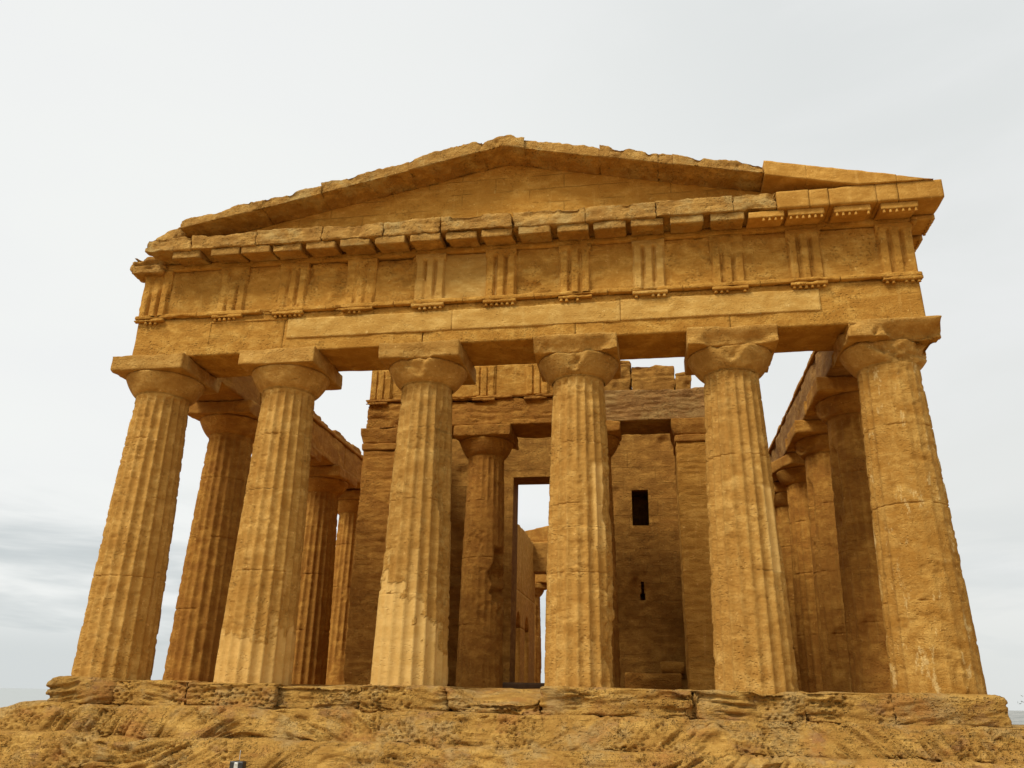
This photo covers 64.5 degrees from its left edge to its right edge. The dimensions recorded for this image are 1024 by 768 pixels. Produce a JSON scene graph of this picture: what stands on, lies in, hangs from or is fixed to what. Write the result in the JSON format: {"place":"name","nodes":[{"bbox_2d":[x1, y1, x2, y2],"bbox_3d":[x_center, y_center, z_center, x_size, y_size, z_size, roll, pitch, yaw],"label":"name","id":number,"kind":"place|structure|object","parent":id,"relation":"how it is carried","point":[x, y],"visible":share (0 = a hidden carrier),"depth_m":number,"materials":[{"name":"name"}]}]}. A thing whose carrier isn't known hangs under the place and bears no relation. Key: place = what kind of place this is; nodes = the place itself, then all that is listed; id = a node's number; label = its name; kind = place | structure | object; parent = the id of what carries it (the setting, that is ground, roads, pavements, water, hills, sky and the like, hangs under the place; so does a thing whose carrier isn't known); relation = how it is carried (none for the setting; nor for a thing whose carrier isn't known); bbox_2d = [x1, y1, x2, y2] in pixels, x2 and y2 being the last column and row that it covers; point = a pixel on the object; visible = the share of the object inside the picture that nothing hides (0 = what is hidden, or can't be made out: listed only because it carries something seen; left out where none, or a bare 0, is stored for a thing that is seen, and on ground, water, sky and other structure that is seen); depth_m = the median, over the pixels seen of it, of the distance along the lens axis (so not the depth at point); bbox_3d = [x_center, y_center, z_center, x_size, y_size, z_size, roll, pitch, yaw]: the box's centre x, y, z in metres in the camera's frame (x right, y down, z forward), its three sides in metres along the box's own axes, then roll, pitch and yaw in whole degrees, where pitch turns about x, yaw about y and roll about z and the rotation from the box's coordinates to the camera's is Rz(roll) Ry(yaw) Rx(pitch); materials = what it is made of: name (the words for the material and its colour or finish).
{"place":"outdoors","nodes":[
{"label":"outdoors","id":0,"kind":"place"},
{"bbox_2d":[0,688,49,707],"bbox_3d":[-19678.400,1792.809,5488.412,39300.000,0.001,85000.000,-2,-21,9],"label":"sea","id":1,"kind":"structure","parent":0,"point":[10,696],"depth_m":9230.01,"materials":[{"name":"grey liquid"}]},
{"bbox_2d":[0,0,1023,710],"label":"sky","id":2,"kind":"structure","parent":0,"point":[123,122],"materials":[{"name":"white"}]},
{"bbox_2d":[625,672,682,689],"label":"stone block","id":3,"kind":"structure","parent":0,"point":[666,681],"depth_m":21.78,"materials":[{"name":"brown stone"}]},
{"bbox_2d":[660,661,684,674],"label":"stone block","id":4,"kind":"structure","parent":3,"relation":"on","point":[671,667],"depth_m":21.88,"materials":[{"name":"brown stone"}]},
{"bbox_2d":[1008,710,1023,724],"bbox_3d":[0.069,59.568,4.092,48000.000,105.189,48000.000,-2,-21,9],"label":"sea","id":5,"kind":"structure","parent":0,"point":[1016,717],"depth_m":6340.92,"materials":[{"name":"grey liquid"}]},
{"bbox_2d":[0,135,1023,767],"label":"temple","id":6,"kind":"structure","parent":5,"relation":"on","point":[494,315],"depth_m":16.85,"materials":[{"name":"stone"}]},
{"bbox_2d":[229,750,246,767],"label":"floodlight","id":7,"kind":"object","parent":6,"relation":"attached to","point":[238,764],"visible":1,"depth_m":13.31,"materials":[{"name":"metal"}]}
]}

